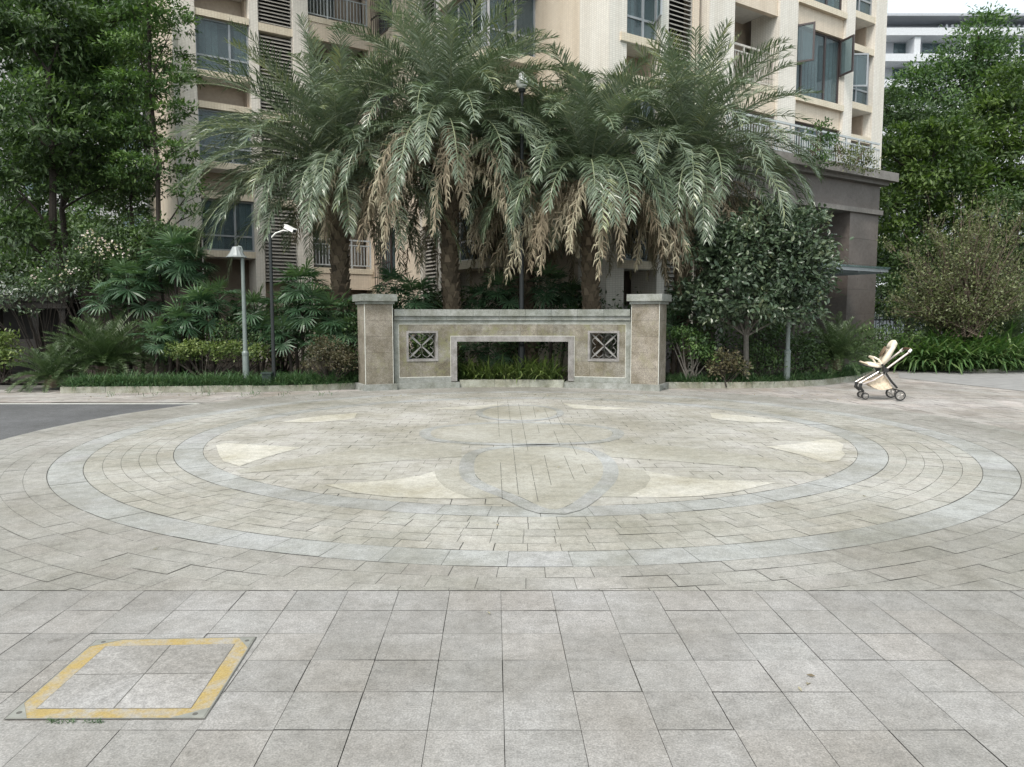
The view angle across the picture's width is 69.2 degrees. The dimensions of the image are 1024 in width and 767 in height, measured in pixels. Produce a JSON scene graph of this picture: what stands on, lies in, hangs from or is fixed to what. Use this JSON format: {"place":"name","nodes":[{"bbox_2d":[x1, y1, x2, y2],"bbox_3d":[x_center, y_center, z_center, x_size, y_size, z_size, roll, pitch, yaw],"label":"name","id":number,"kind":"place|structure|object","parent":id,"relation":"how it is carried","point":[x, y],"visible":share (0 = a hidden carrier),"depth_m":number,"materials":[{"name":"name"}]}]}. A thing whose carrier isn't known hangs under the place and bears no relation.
{"place":"outdoors","nodes":[
{"label":"outdoors","id":0,"kind":"place"},
{"bbox_2d":[0,404,191,439],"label":"road","id":1,"kind":"structure","parent":0,"point":[17,419],"depth_m":12.79,"materials":[{"name":"grey asphalt"}]},
{"bbox_2d":[2,350,893,390],"bbox_3d":[0.000,-0.878,28.050,80.000,0.008,23.960,0,5,0],"label":"planting bed","id":2,"kind":"object","parent":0,"point":[268,369],"visible":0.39,"depth_m":22.96,"materials":[{"name":"plant"}]},
{"bbox_2d":[0,322,32,383],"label":"lime shrub","id":3,"kind":"object","parent":2,"relation":"on","point":[5,353],"visible":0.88,"depth_m":18.15,"materials":[{"name":"green plant"}]},
{"bbox_2d":[0,295,84,373],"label":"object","id":4,"kind":"object","parent":2,"relation":"on","point":[6,317],"visible":0.26,"depth_m":21.07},
{"bbox_2d":[0,264,85,370],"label":"overhanging shrub","id":5,"kind":"object","parent":2,"relation":"on","point":[28,290],"visible":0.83,"depth_m":20.05,"materials":[{"name":"green plant"}]},
{"bbox_2d":[4,340,102,392],"bbox_3d":[-10.541,-0.261,16.941,1.939,1.468,2.172,0,5,0],"label":"cycad","id":6,"kind":"object","parent":2,"relation":"on","point":[50,376],"visible":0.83,"depth_m":16.70,"materials":[{"name":"green plant"}]},
{"bbox_2d":[0,0,135,349],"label":"broadleaf tree","id":7,"kind":"object","parent":2,"relation":"on","point":[48,154],"visible":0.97,"depth_m":21.69,"materials":[{"name":"green plant"}]},
{"bbox_2d":[0,0,152,293],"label":"broadleaf tree","id":8,"kind":"object","parent":2,"relation":"on","point":[78,204],"visible":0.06,"depth_m":29.65,"materials":[{"name":"green plant"}]},
{"bbox_2d":[0,204,154,295],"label":"background shrub","id":9,"kind":"object","parent":2,"relation":"on","point":[6,258],"visible":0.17,"depth_m":26.71,"materials":[{"name":"green plant"}]},
{"bbox_2d":[12,0,176,294],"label":"broadleaf tree","id":10,"kind":"object","parent":2,"relation":"on","point":[97,61],"visible":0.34,"depth_m":23.17,"materials":[{"name":"green plant"}]},
{"bbox_2d":[11,204,180,375],"bbox_3d":[-11.283,-2.519,20.348,4.471,4.650,2.450,0,5,0],"label":"flowering shrub","id":11,"kind":"object","parent":2,"relation":"on","point":[67,265],"visible":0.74,"depth_m":20.03,"materials":[{"name":"green plant"}]},
{"bbox_2d":[36,309,167,378],"bbox_3d":[-9.894,-0.797,17.903,2.928,2.032,3.106,0,5,0],"label":"cycad","id":12,"kind":"object","parent":2,"relation":"on","point":[103,352],"visible":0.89,"depth_m":17.55,"materials":[{"name":"green plant"}]},
{"bbox_2d":[75,253,171,376],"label":"fan palm","id":13,"kind":"object","parent":2,"relation":"on","point":[120,293],"visible":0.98,"depth_m":18.74,"materials":[{"name":"green plant"}]},
{"bbox_2d":[80,120,171,227],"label":"slim tree","id":14,"kind":"object","parent":2,"relation":"on","point":[119,200],"visible":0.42,"depth_m":24.00,"materials":[{"name":"green plant"}]},
{"bbox_2d":[67,220,206,374],"bbox_3d":[-10.460,-2.463,20.968,3.541,4.393,1.292,0,5,0],"label":"clipped hedge","id":15,"kind":"object","parent":2,"relation":"on","point":[133,235],"visible":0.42,"depth_m":20.67,"materials":[{"name":"green plant"}]},
{"bbox_2d":[77,0,214,225],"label":"layered tree","id":16,"kind":"object","parent":2,"relation":"on","point":[156,169],"visible":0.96,"depth_m":21.94,"materials":[{"name":"green plant"}]},
{"bbox_2d":[127,316,191,374],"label":"fan palm","id":17,"kind":"object","parent":2,"relation":"on","point":[153,327],"visible":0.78,"depth_m":17.54,"materials":[{"name":"green plant"}]},
{"bbox_2d":[129,221,223,375],"bbox_3d":[-8.743,-2.116,19.260,2.328,4.004,2.024,0,5,0],"label":"fan palm","id":18,"kind":"object","parent":2,"relation":"on","point":[174,263],"visible":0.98,"depth_m":18.95,"materials":[{"name":"green plant"}]},
{"bbox_2d":[125,303,228,375],"bbox_3d":[-9.223,-1.202,20.605,2.790,2.352,2.221,0,5,0],"label":"understory shrub","id":19,"kind":"object","parent":2,"relation":"on","point":[181,367],"visible":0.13,"depth_m":20.48,"materials":[{"name":"green plant"}]},
{"bbox_2d":[155,275,241,375],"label":"fan palm","id":20,"kind":"object","parent":2,"relation":"on","point":[199,312],"visible":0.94,"depth_m":18.21,"materials":[{"name":"green plant"}]},
{"bbox_2d":[56,367,358,390],"bbox_3d":[-6.600,-0.118,16.929,7.148,0.494,2.107,-1,5,-10],"label":"lilyturf","id":21,"kind":"object","parent":2,"relation":"on","point":[157,379],"visible":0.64,"depth_m":16.55,"materials":[{"name":"green plant"}]},
{"bbox_2d":[156,336,269,378],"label":"variegated shrub","id":22,"kind":"object","parent":2,"relation":"on","point":[227,348],"visible":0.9,"depth_m":17.43,"materials":[{"name":"green plant"}]},
{"bbox_2d":[192,313,281,376],"bbox_3d":[-6.663,-0.867,18.213,2.407,1.744,1.291,0,5,0],"label":"dark shrub","id":23,"kind":"object","parent":2,"relation":"on","point":[230,335],"visible":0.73,"depth_m":18.06,"materials":[{"name":"green plant"}]},
{"bbox_2d":[226,246,249,378],"bbox_3d":[-6.203,-1.507,16.833,0.459,3.209,0.462,0,5,0],"label":"street lamp","id":24,"kind":"object","parent":2,"relation":"on","point":[236,252],"visible":0.97,"depth_m":16.79,"materials":[{"name":"metal"}]},
{"bbox_2d":[212,282,292,375],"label":"fan palm","id":25,"kind":"object","parent":2,"relation":"on","point":[259,321],"visible":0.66,"depth_m":18.57,"materials":[{"name":"green plant"}]},
{"bbox_2d":[228,292,329,374],"bbox_3d":[-6.219,-1.377,20.181,2.938,2.477,2.368,0,5,0],"label":"understory shrub","id":26,"kind":"object","parent":2,"relation":"on","point":[282,368],"visible":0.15,"depth_m":20.14,"materials":[{"name":"green plant"}]},
{"bbox_2d":[269,224,296,382],"bbox_3d":[-5.066,-1.705,16.573,0.698,3.649,0.160,1,5,14],"label":"camera pole","id":27,"kind":"object","parent":2,"relation":"on","point":[290,228],"visible":0.9,"depth_m":16.57,"materials":[{"name":"metal"}]},
{"bbox_2d":[256,254,339,374],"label":"fan palm","id":28,"kind":"object","parent":2,"relation":"on","point":[300,293],"visible":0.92,"depth_m":17.81,"materials":[{"name":"green plant"}]},
{"bbox_2d":[152,12,478,372],"bbox_3d":[-4.592,-4.549,19.343,8.133,8.936,7.861,0,5,0],"label":"date palm","id":29,"kind":"object","parent":2,"relation":"on","point":[320,110],"visible":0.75,"depth_m":18.09,"materials":[{"name":"green plant"}]},
{"bbox_2d":[298,289,357,373],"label":"fan palm","id":30,"kind":"object","parent":2,"relation":"on","point":[330,327],"visible":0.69,"depth_m":17.59,"materials":[{"name":"green plant"}]},
{"bbox_2d":[298,333,359,381],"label":"rounded shrub","id":31,"kind":"object","parent":2,"relation":"on","point":[329,355],"visible":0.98,"depth_m":16.88,"materials":[{"name":"green plant"}]},
{"bbox_2d":[332,296,358,376],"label":"dark shrub","id":32,"kind":"object","parent":2,"relation":"on","point":[349,344],"visible":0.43,"depth_m":17.57,"materials":[{"name":"green plant"}]},
{"bbox_2d":[368,264,441,355],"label":"fan palm","id":33,"kind":"object","parent":2,"relation":"on","point":[411,286],"visible":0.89,"depth_m":19.03,"materials":[{"name":"green plant"}]},
{"bbox_2d":[408,333,478,370],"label":"understory shrub","id":34,"kind":"object","parent":2,"relation":"on","point":[428,346],"visible":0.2,"depth_m":18.43,"materials":[{"name":"green plant"}]},
{"bbox_2d":[293,0,601,366],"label":"date palm","id":35,"kind":"object","parent":2,"relation":"on","point":[443,92],"visible":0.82,"depth_m":17.33,"materials":[{"name":"green plant"}]},
{"bbox_2d":[457,355,491,380],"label":"blade plant","id":36,"kind":"object","parent":2,"relation":"on","point":[463,372],"visible":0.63,"depth_m":17.74,"materials":[{"name":"green plant"}]},
{"bbox_2d":[457,342,517,376],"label":"fan palm","id":37,"kind":"object","parent":2,"relation":"on","point":[495,354],"visible":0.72,"depth_m":18.36,"materials":[{"name":"green plant"}]},
{"bbox_2d":[464,355,515,379],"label":"blade plant","id":38,"kind":"object","parent":2,"relation":"on","point":[486,369],"visible":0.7,"depth_m":17.64,"materials":[{"name":"green plant"}]},
{"bbox_2d":[462,265,527,365],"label":"fan palm","id":39,"kind":"object","parent":2,"relation":"on","point":[499,298],"visible":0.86,"depth_m":19.76,"materials":[{"name":"green plant"}]},
{"bbox_2d":[484,355,528,383],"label":"blade plant","id":40,"kind":"object","parent":2,"relation":"on","point":[509,374],"visible":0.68,"depth_m":17.63,"materials":[{"name":"green plant"}]},
{"bbox_2d":[476,296,554,368],"bbox_3d":[0.394,-1.385,20.765,2.898,2.352,2.652,0,5,0],"label":"understory shrub","id":41,"kind":"object","parent":2,"relation":"on","point":[538,343],"visible":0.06,"depth_m":20.71,"materials":[{"name":"green plant"}]},
{"bbox_2d":[142,0,898,371],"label":"apartment building","id":42,"kind":"structure","parent":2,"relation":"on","point":[840,48],"depth_m":25.14,"materials":[{"name":"beige concrete"}]},
{"bbox_2d":[195,16,248,76],"bbox_3d":[-10.091,-11.505,25.657,1.764,1.750,0.664,-3,6,-33],"label":"window","id":43,"kind":"structure","parent":42,"relation":"in","point":[211,41],"depth_m":25.54,"materials":[{"name":"glass"}]},
{"bbox_2d":[198,108,251,164],"bbox_3d":[-10.091,-8.516,25.918,1.764,1.750,0.664,-3,6,-33],"label":"window","id":44,"kind":"structure","parent":42,"relation":"in","point":[205,114],"depth_m":25.64,"materials":[{"name":"glass"}]},
{"bbox_2d":[201,198,254,251],"bbox_3d":[-10.091,-5.528,26.180,1.764,1.750,0.664,-3,6,-33],"label":"window","id":45,"kind":"structure","parent":42,"relation":"in","point":[237,217],"depth_m":26.34,"materials":[{"name":"glass"}]},
{"bbox_2d":[445,0,506,61],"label":"window","id":46,"kind":"structure","parent":42,"relation":"in","point":[488,1],"depth_m":22.50,"materials":[{"name":"glass"}]},
{"bbox_2d":[473,0,534,56],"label":"window","id":47,"kind":"structure","parent":42,"relation":"in","point":[519,22],"depth_m":21.98,"materials":[{"name":"grey glass"}]},
{"bbox_2d":[627,0,656,39],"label":"window","id":48,"kind":"structure","parent":42,"relation":"in","point":[635,8],"depth_m":20.33,"materials":[{"name":"glass"}]},
{"bbox_2d":[793,138,837,173],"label":"terrace plant","id":49,"kind":"object","parent":42,"relation":"on","point":[814,151],"visible":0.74,"depth_m":22.37,"materials":[{"name":"green plant"}]},
{"bbox_2d":[796,26,839,103],"bbox_3d":[9.822,-10.443,24.701,2.531,2.200,0.664,-3,6,-33],"label":"window","id":50,"kind":"structure","parent":42,"relation":"in","point":[814,73],"depth_m":24.86,"materials":[{"name":"grey glass"}]},
{"bbox_2d":[800,116,844,150],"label":"terrace plant","id":51,"kind":"object","parent":42,"relation":"on","point":[823,137],"visible":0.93,"depth_m":22.32,"materials":[{"name":"green plant"}]},
{"bbox_2d":[845,141,886,175],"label":"terrace plant","id":52,"kind":"object","parent":42,"relation":"on","point":[858,156],"visible":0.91,"depth_m":23.78,"materials":[{"name":"green plant"}]},
{"bbox_2d":[516,73,527,369],"bbox_3d":[0.231,-3.663,17.698,0.290,7.353,0.286,0,5,0],"label":"street lamp","id":53,"kind":"object","parent":2,"relation":"on","point":[521,345],"visible":0.6,"depth_m":17.69,"materials":[{"name":"metal"}]},
{"bbox_2d":[407,77,639,364],"bbox_3d":[0.375,-4.044,20.196,6.831,7.781,6.676,0,5,0],"label":"date palm","id":54,"kind":"object","parent":2,"relation":"on","point":[527,286],"visible":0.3,"depth_m":18.75,"materials":[{"name":"green plant"}]},
{"bbox_2d":[495,352,563,379],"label":"blade plant","id":55,"kind":"object","parent":2,"relation":"on","point":[529,373],"visible":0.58,"depth_m":17.56,"materials":[{"name":"green plant"}]},
{"bbox_2d":[515,349,567,380],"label":"blade plant","id":56,"kind":"object","parent":2,"relation":"on","point":[552,372],"visible":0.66,"depth_m":17.53,"materials":[{"name":"green plant"}]},
{"bbox_2d":[524,259,582,374],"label":"fan palm","id":57,"kind":"object","parent":2,"relation":"on","point":[551,298],"visible":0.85,"depth_m":19.92,"materials":[{"name":"green plant"}]},
{"bbox_2d":[546,287,623,360],"bbox_3d":[2.283,-1.515,20.408,2.690,2.642,2.492,0,5,0],"label":"understory shrub","id":58,"kind":"object","parent":2,"relation":"on","point":[575,303],"visible":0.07,"depth_m":20.17,"materials":[{"name":"green plant"}]},
{"bbox_2d":[451,41,740,357],"bbox_3d":[1.890,-4.021,18.544,7.040,8.024,6.782,0,5,0],"label":"date palm","id":59,"kind":"object","parent":2,"relation":"on","point":[591,145],"visible":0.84,"depth_m":17.14,"materials":[{"name":"green plant"}]},
{"bbox_2d":[665,281,705,376],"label":"fan palm","id":60,"kind":"object","parent":2,"relation":"on","point":[669,318],"visible":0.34,"depth_m":18.75,"materials":[{"name":"green plant"}]},
{"bbox_2d":[666,322,725,378],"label":"green shrub","id":61,"kind":"object","parent":2,"relation":"on","point":[680,332],"visible":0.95,"depth_m":17.54,"materials":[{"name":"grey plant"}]},
{"bbox_2d":[561,17,833,374],"bbox_3d":[4.637,-4.489,19.240,6.754,8.834,6.572,2,5,22],"label":"date palm","id":62,"kind":"object","parent":2,"relation":"on","point":[697,101],"visible":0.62,"depth_m":17.80,"materials":[{"name":"green plant"}]},
{"bbox_2d":[703,346,752,386],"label":"bronze shrub","id":63,"kind":"object","parent":2,"relation":"on","point":[712,368],"visible":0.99,"depth_m":17.25,"materials":[{"name":"brown plant"}]},
{"bbox_2d":[666,316,822,374],"bbox_3d":[6.218,-1.088,20.068,4.622,1.870,2.608,0,5,0],"label":"understory shrub","id":64,"kind":"object","parent":2,"relation":"on","point":[772,331],"visible":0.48,"depth_m":19.97,"materials":[{"name":"green plant"}]},
{"bbox_2d":[666,189,853,377],"bbox_3d":[5.699,-2.210,17.325,4.274,4.527,2.821,0,5,0],"label":"glossy tree","id":65,"kind":"object","parent":2,"relation":"on","point":[719,254],"visible":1,"depth_m":16.87,"materials":[{"name":"green plant"}]},
{"bbox_2d":[738,339,794,377],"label":"dark shrub","id":66,"kind":"object","parent":2,"relation":"on","point":[767,356],"visible":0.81,"depth_m":17.84,"materials":[{"name":"green plant"}]},
{"bbox_2d":[665,361,874,385],"bbox_3d":[7.243,-0.270,19.050,8.625,0.421,2.612,-3,6,-30],"label":"lilyturf","id":67,"kind":"object","parent":2,"relation":"on","point":[847,370],"visible":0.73,"depth_m":17.80,"materials":[{"name":"green plant"}]},
{"bbox_2d":[781,247,790,380],"bbox_3d":[6.437,-1.659,17.622,0.459,3.374,0.462,0,5,0],"label":"street lamp","id":68,"kind":"object","parent":2,"relation":"on","point":[787,353],"visible":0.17,"depth_m":17.65,"materials":[{"name":"metal"}]},
{"bbox_2d":[778,330,837,377],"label":"dark shrub","id":69,"kind":"object","parent":2,"relation":"on","point":[802,361],"visible":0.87,"depth_m":18.48,"materials":[{"name":"green plant"}]},
{"bbox_2d":[782,311,890,377],"bbox_3d":[8.417,-1.004,19.351,2.541,1.768,2.539,-4,6,-36],"label":"cycad","id":70,"kind":"object","parent":2,"relation":"on","point":[835,341],"visible":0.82,"depth_m":18.96,"materials":[{"name":"green plant"}]},
{"bbox_2d":[843,322,952,369],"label":"green shrub","id":71,"kind":"object","parent":2,"relation":"on","point":[898,338],"visible":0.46,"depth_m":22.97,"materials":[{"name":"green plant"}]},
{"bbox_2d":[875,267,934,346],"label":"dark shrub","id":72,"kind":"object","parent":2,"relation":"on","point":[895,302],"visible":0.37,"depth_m":26.58,"materials":[{"name":"green plant"}]},
{"bbox_2d":[869,332,962,372],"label":"strap leaf plant","id":73,"kind":"object","parent":2,"relation":"on","point":[911,356],"visible":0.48,"depth_m":22.60,"materials":[{"name":"plant"}]},
{"bbox_2d":[878,80,992,340],"bbox_3d":[19.044,-7.664,34.547,7.121,12.410,5.202,0,5,0],"label":"broadleaf tree","id":74,"kind":"object","parent":2,"relation":"on","point":[905,115],"visible":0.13,"depth_m":33.37,"materials":[{"name":"green plant"}]},
{"bbox_2d":[890,330,995,373],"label":"strap leaf plant","id":75,"kind":"object","parent":2,"relation":"on","point":[932,366],"visible":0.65,"depth_m":22.20,"materials":[{"name":"plant"}]},
{"bbox_2d":[877,113,1020,335],"bbox_3d":[16.101,-5.521,28.288,6.548,9.225,3.517,0,5,0],"label":"broadleaf tree","id":76,"kind":"object","parent":2,"relation":"on","point":[934,181],"visible":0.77,"depth_m":27.54,"materials":[{"name":"green plant"}]},
{"bbox_2d":[874,230,1023,321],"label":"broadleaf tree","id":77,"kind":"object","parent":2,"relation":"on","point":[884,258],"visible":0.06,"depth_m":38.66,"materials":[{"name":"green plant"}]},
{"bbox_2d":[875,185,1023,341],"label":"sparse bush","id":78,"kind":"object","parent":2,"relation":"on","point":[965,306],"visible":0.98,"depth_m":23.07,"materials":[{"name":"green plant"}]},
{"bbox_2d":[876,181,1023,338],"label":"broadleaf tree","id":79,"kind":"object","parent":2,"relation":"on","point":[1016,201],"visible":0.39,"depth_m":26.93,"materials":[{"name":"green plant"}]},
{"bbox_2d":[899,329,1003,373],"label":"strap leaf plant","id":80,"kind":"object","parent":2,"relation":"on","point":[958,366],"visible":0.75,"depth_m":21.98,"materials":[{"name":"plant"}]},
{"bbox_2d":[884,0,1023,263],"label":"broadleaf tree","id":81,"kind":"object","parent":2,"relation":"on","point":[980,51],"visible":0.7,"depth_m":36.06,"materials":[{"name":"green plant"}]},
{"bbox_2d":[907,321,1010,349],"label":"strap leaf plant","id":82,"kind":"object","parent":2,"relation":"on","point":[940,337],"visible":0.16,"depth_m":23.05,"materials":[{"name":"plant"}]},
{"bbox_2d":[933,320,1020,350],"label":"strap leaf plant","id":83,"kind":"object","parent":2,"relation":"on","point":[987,338],"visible":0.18,"depth_m":22.84,"materials":[{"name":"plant"}]},
{"bbox_2d":[940,55,1023,323],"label":"broadleaf tree","id":84,"kind":"object","parent":2,"relation":"on","point":[997,105],"visible":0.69,"depth_m":28.68,"materials":[{"name":"green plant"}]},
{"bbox_2d":[945,334,1023,370],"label":"strap leaf plant","id":85,"kind":"object","parent":2,"relation":"on","point":[983,363],"visible":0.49,"depth_m":22.08,"materials":[{"name":"plant"}]},
{"bbox_2d":[956,332,1023,373],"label":"strap leaf plant","id":86,"kind":"object","parent":2,"relation":"on","point":[1010,352],"visible":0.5,"depth_m":22.22,"materials":[{"name":"plant"}]},
{"bbox_2d":[985,295,1023,342],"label":"cycad","id":87,"kind":"object","parent":2,"relation":"on","point":[1006,328],"visible":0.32,"depth_m":24.11,"materials":[{"name":"green plant"}]},
{"bbox_2d":[0,370,1023,766],"bbox_3d":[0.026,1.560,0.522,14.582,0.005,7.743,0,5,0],"label":"foreground paving","id":88,"kind":"structure","parent":0,"point":[470,720],"depth_m":3.30,"materials":[{"name":"grey stone"}]},
{"bbox_2d":[4,637,255,718],"bbox_3d":[-1.651,1.307,3.353,0.846,0.003,0.776,0,5,0],"label":"access cover","id":89,"kind":"object","parent":88,"relation":"on","point":[172,678],"visible":1,"depth_m":3.28,"materials":[{"name":"stone"}]},
{"bbox_2d":[669,362,888,388],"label":"kerb","id":90,"kind":"structure","parent":88,"relation":"on","point":[777,384],"depth_m":17.36,"materials":[{"name":"stone"}]},
{"bbox_2d":[0,387,1023,653],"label":"paving","id":91,"kind":"structure","parent":0,"point":[103,546],"depth_m":4.95,"materials":[{"name":"grey stone"}]},
{"bbox_2d":[203,399,856,506],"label":"paving","id":92,"kind":"structure","parent":91,"relation":"on","point":[635,431],"depth_m":9.86,"materials":[{"name":"beige stone"}]},
{"bbox_2d":[431,406,611,508],"bbox_3d":[0.134,0.732,9.953,2.563,0.001,7.467,0,5,0],"label":"body inlay","id":93,"kind":"object","parent":92,"relation":"on","point":[563,488],"visible":1,"depth_m":8.56,"materials":[{"name":"beige stone"}]},
{"bbox_2d":[419,405,623,513],"bbox_3d":[0.134,0.732,9.939,2.882,0.001,7.734,0,5,0],"label":"body band","id":94,"kind":"object","parent":92,"relation":"on","point":[604,484],"visible":1,"depth_m":8.20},
{"bbox_2d":[216,403,844,498],"bbox_3d":[0.260,0.698,10.333,8.011,0.001,7.481,0,5,0],"label":"cream inlay","id":95,"kind":"object","parent":92,"relation":"on","point":[428,485],"visible":1,"depth_m":7.39,"materials":[{"name":"stone"}]},
{"bbox_2d":[236,442,828,498],"bbox_3d":[0.222,0.891,8.138,6.301,0.001,3.074,0,5,0],"label":"wing inlay","id":96,"kind":"object","parent":92,"relation":"on","point":[629,481],"visible":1,"depth_m":8.44,"materials":[{"name":"stone"}]},
{"bbox_2d":[47,391,1020,566],"bbox_3d":[0.220,0.679,10.600,11.637,0.007,11.638,0,5,0],"label":"paving ring","id":97,"kind":"object","parent":91,"relation":"on","point":[870,461],"visible":1,"depth_m":6.31,"materials":[{"name":"grey stone"}]},
{"bbox_2d":[0,369,1023,431],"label":"pavement","id":98,"kind":"structure","parent":0,"point":[976,411],"depth_m":15.26,"materials":[{"name":"grey stone"}]},
{"bbox_2d":[60,383,354,392],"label":"kerb","id":99,"kind":"structure","parent":98,"relation":"on","point":[205,388],"depth_m":16.32,"materials":[{"name":"stone"}]},
{"bbox_2d":[352,294,671,390],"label":"garden wall","id":100,"kind":"structure","parent":98,"relation":"on","point":[385,329],"depth_m":16.98,"materials":[{"name":"beige stone"}]},
{"bbox_2d":[854,340,911,400],"bbox_3d":[7.365,-0.278,14.774,0.949,1.179,0.587,1,5,10],"label":"stroller","id":101,"kind":"object","parent":98,"relation":"on","point":[879,381],"visible":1,"depth_m":14.65,"materials":[{"name":"beige fabric"}]},
{"bbox_2d":[83,393,981,550],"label":"paving","id":102,"kind":"structure","parent":0,"point":[509,533],"depth_m":6.28,"materials":[{"name":"beige stone"}]},
{"bbox_2d":[887,0,1023,12],"label":"sky","id":103,"kind":"structure","parent":0,"point":[894,6],"materials":[{"name":"white"}]},
{"bbox_2d":[897,369,1023,390],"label":"driveway","id":104,"kind":"structure","parent":0,"point":[1012,380],"depth_m":20.33,"materials":[{"name":"grey concrete"}]},
{"label":"ground","id":105,"kind":"structure","parent":0,"visible":0},
{"bbox_2d":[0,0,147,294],"bbox_3d":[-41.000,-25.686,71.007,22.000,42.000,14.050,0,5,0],"label":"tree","id":106,"kind":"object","parent":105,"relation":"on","point":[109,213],"depth_m":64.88,"materials":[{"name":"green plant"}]},
{"bbox_2d":[874,13,1023,333],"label":"tower block","id":107,"kind":"structure","parent":105,"relation":"on","point":[910,36],"depth_m":73.50,"materials":[{"name":"white concrete"}]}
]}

